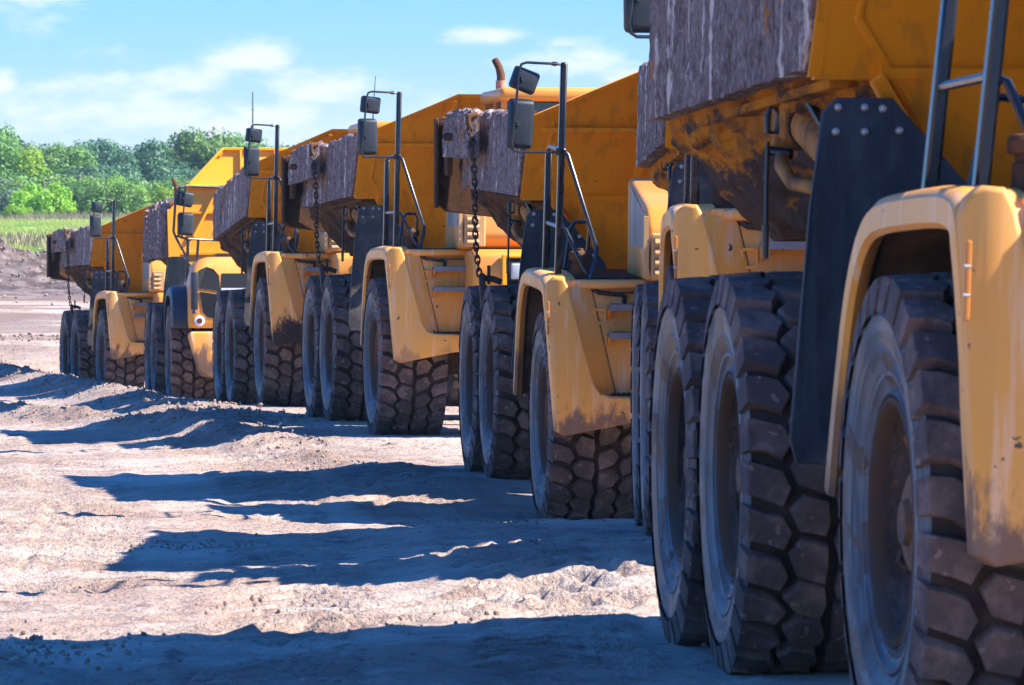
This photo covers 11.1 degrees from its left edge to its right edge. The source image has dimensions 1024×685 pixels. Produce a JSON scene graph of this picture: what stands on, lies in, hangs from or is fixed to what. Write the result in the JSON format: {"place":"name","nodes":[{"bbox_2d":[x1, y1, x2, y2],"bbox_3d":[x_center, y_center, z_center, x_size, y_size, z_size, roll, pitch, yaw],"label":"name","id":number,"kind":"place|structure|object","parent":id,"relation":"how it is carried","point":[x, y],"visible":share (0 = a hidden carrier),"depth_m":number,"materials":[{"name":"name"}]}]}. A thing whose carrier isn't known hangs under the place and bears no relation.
{"place":"outdoors","nodes":[
{"label":"outdoors","id":0,"kind":"place"},
{"bbox_2d":[0,0,649,153],"label":"sky","id":1,"kind":"structure","parent":0,"point":[128,72],"materials":[{"name":"blue"}]},
{"bbox_2d":[0,220,850,684],"bbox_3d":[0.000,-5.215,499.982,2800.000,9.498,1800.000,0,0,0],"label":"ground","id":2,"kind":"structure","parent":0,"point":[422,500],"depth_m":35.90,"materials":[{"name":"beige soil"}]},
{"bbox_2d":[0,177,13,195],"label":"bush","id":3,"kind":"object","parent":2,"relation":"on","point":[3,181],"visible":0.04,"depth_m":432.97,"materials":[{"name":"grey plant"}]},
{"bbox_2d":[0,121,20,182],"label":"oak tree","id":4,"kind":"object","parent":2,"relation":"on","point":[7,149],"visible":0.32,"depth_m":498.76,"materials":[{"name":"green plant"}]},
{"bbox_2d":[0,177,28,204],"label":"bush","id":5,"kind":"object","parent":2,"relation":"on","point":[14,184],"visible":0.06,"depth_m":428.91,"materials":[{"name":"green plant"}]},
{"bbox_2d":[1,203,33,218],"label":"bush","id":6,"kind":"object","parent":2,"relation":"on","point":[21,209],"visible":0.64,"depth_m":404.27,"materials":[{"name":"green plant"}]},
{"bbox_2d":[0,184,46,216],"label":"bush","id":7,"kind":"object","parent":2,"relation":"on","point":[5,197],"visible":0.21,"depth_m":422.68,"materials":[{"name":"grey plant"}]},
{"bbox_2d":[0,230,52,248],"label":"meadow weeds","id":8,"kind":"object","parent":2,"relation":"on","point":[28,240],"visible":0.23,"depth_m":189.29,"materials":[{"name":"green plant"}]},
{"bbox_2d":[7,136,47,159],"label":"oak tree","id":9,"kind":"object","parent":2,"relation":"on","point":[21,141],"visible":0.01,"depth_m":518.63,"materials":[{"name":"green plant"}]},
{"bbox_2d":[3,144,55,187],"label":"young tree","id":10,"kind":"object","parent":2,"relation":"on","point":[30,160],"visible":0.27,"depth_m":476.99,"materials":[{"name":"green plant"}]},
{"bbox_2d":[0,169,66,187],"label":"bush","id":11,"kind":"object","parent":2,"relation":"on","point":[9,175],"visible":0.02,"depth_m":446.85,"materials":[{"name":"green plant"}]},
{"bbox_2d":[8,181,77,217],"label":"bush","id":12,"kind":"object","parent":2,"relation":"on","point":[55,199],"visible":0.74,"depth_m":418.84,"materials":[{"name":"green plant"}]},
{"bbox_2d":[0,216,117,252],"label":"meadow grass","id":13,"kind":"structure","parent":2,"relation":"on","point":[51,224],"depth_m":286.06,"materials":[{"name":"green plant"}]},
{"bbox_2d":[34,172,88,215],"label":"bush","id":14,"kind":"object","parent":2,"relation":"on","point":[44,182],"visible":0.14,"depth_m":429.26,"materials":[{"name":"green plant"}]},
{"bbox_2d":[36,141,93,161],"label":"oak tree","id":15,"kind":"object","parent":2,"relation":"on","point":[59,144],"visible":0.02,"depth_m":534.00,"materials":[{"name":"green plant"}]},
{"bbox_2d":[0,210,131,219],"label":"dry weeds","id":16,"kind":"object","parent":2,"relation":"on","point":[52,216],"visible":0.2,"depth_m":391.90,"materials":[{"name":"plant"}]},
{"bbox_2d":[41,142,98,175],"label":"oak tree","id":17,"kind":"object","parent":2,"relation":"on","point":[58,159],"visible":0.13,"depth_m":498.14,"materials":[{"name":"green plant"}]},
{"bbox_2d":[50,164,103,184],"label":"oak tree","id":18,"kind":"object","parent":2,"relation":"on","point":[87,170],"visible":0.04,"depth_m":479.60,"materials":[{"name":"green plant"}]},
{"bbox_2d":[44,173,117,217],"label":"bush","id":19,"kind":"object","parent":2,"relation":"on","point":[75,188],"visible":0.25,"depth_m":426.66,"materials":[{"name":"green plant"}]},
{"bbox_2d":[73,136,143,165],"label":"oak tree","id":20,"kind":"object","parent":2,"relation":"on","point":[104,149],"visible":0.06,"depth_m":538.87,"materials":[{"name":"green plant"}]},
{"bbox_2d":[72,176,151,217],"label":"bush","id":21,"kind":"object","parent":2,"relation":"on","point":[127,196],"visible":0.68,"depth_m":422.74,"materials":[{"name":"green plant"}]},
{"bbox_2d":[47,178,178,387],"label":"articulated dump truck","id":22,"kind":"object","parent":2,"relation":"on","point":[112,275],"visible":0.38,"depth_m":105.41,"materials":[{"name":"paint"}]},
{"bbox_2d":[108,174,124,185],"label":"young tree","id":23,"kind":"object","parent":2,"relation":"on","point":[117,179],"visible":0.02,"depth_m":464.73,"materials":[{"name":"green plant"}]},
{"bbox_2d":[93,162,149,185],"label":"oak tree","id":24,"kind":"object","parent":2,"relation":"on","point":[107,172],"visible":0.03,"depth_m":500.19,"materials":[{"name":"green plant"}]},
{"bbox_2d":[106,185,153,212],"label":"bush","id":25,"kind":"object","parent":2,"relation":"on","point":[138,187],"visible":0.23,"depth_m":426.58,"materials":[{"name":"green plant"}]},
{"bbox_2d":[108,138,190,183],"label":"oak tree","id":26,"kind":"object","parent":2,"relation":"on","point":[153,160],"visible":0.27,"depth_m":517.98,"materials":[{"name":"green plant"}]},
{"bbox_2d":[125,176,183,197],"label":"bush","id":27,"kind":"object","parent":2,"relation":"on","point":[142,183],"visible":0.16,"depth_m":428.76,"materials":[{"name":"green plant"}]},
{"bbox_2d":[141,186,173,203],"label":"bush","id":28,"kind":"object","parent":2,"relation":"on","point":[163,194],"visible":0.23,"depth_m":424.60,"materials":[{"name":"green plant"}]},
{"bbox_2d":[149,177,190,192],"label":"bush","id":29,"kind":"object","parent":2,"relation":"on","point":[178,181],"visible":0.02,"depth_m":431.55,"materials":[{"name":"green plant"}]},
{"bbox_2d":[165,177,190,190],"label":"bush","id":30,"kind":"object","parent":2,"relation":"on","point":[183,183],"visible":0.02,"depth_m":429.68,"materials":[{"name":"green plant"}]},
{"bbox_2d":[159,168,200,183],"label":"oak tree","id":31,"kind":"object","parent":2,"relation":"on","point":[192,174],"visible":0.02,"depth_m":503.85,"materials":[{"name":"green plant"}]},
{"bbox_2d":[166,126,238,172],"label":"oak tree","id":32,"kind":"object","parent":2,"relation":"on","point":[200,150],"visible":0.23,"depth_m":523.26,"materials":[{"name":"green plant"}]},
{"bbox_2d":[142,147,286,399],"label":"articulated dump truck","id":33,"kind":"object","parent":2,"relation":"on","point":[202,268],"visible":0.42,"depth_m":90.35,"materials":[{"name":"paint"}]},
{"bbox_2d":[224,131,268,147],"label":"oak tree","id":34,"kind":"object","parent":2,"relation":"on","point":[237,138],"visible":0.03,"depth_m":529.16,"materials":[{"name":"green plant"}]},
{"bbox_2d":[252,144,289,147],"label":"oak tree","id":35,"kind":"object","parent":2,"relation":"on","point":[287,146],"depth_m":528.67,"materials":[{"name":"green plant"}]},
{"bbox_2d":[212,76,459,405],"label":"articulated dump truck","id":36,"kind":"object","parent":2,"relation":"on","point":[256,339],"visible":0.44,"depth_m":75.68,"materials":[{"name":"paint"}]},
{"bbox_2d":[250,92,254,127],"bbox_3d":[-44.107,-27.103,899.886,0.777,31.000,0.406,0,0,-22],"label":"radio mast","id":37,"kind":"object","parent":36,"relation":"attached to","point":[252,109],"visible":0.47,"depth_m":899.72,"materials":[{"name":"metal"}]},
{"bbox_2d":[0,239,707,678],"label":"loose clods","id":38,"kind":"object","parent":2,"relation":"on","point":[122,645],"visible":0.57,"depth_m":61.70,"materials":[{"name":"beige soil"}]},
{"bbox_2d":[281,58,595,434],"bbox_3d":[-0.351,-1.152,64.848,4.048,4.499,10.241,0,0,-8],"label":"articulated dump truck","id":39,"kind":"object","parent":2,"relation":"on","point":[380,338],"visible":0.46,"depth_m":62.45,"materials":[{"name":"paint"}]},
{"bbox_2d":[433,61,667,519],"bbox_3d":[1.556,-0.699,48.514,4.064,4.559,10.219,0,0,-6],"label":"articulated dump truck","id":40,"kind":"object","parent":2,"relation":"on","point":[569,197],"visible":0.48,"depth_m":46.87,"materials":[{"name":"paint"}]},
{"bbox_2d":[623,0,805,535],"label":"articulated dump truck","id":41,"kind":"object","parent":2,"relation":"on","point":[707,229],"visible":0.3,"depth_m":34.03,"materials":[{"name":"paint"}]},
{"bbox_2d":[646,0,1023,684],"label":"articulated dump truck","id":42,"kind":"object","parent":2,"relation":"on","point":[836,454],"visible":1,"depth_m":21.84,"materials":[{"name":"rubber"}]}
]}

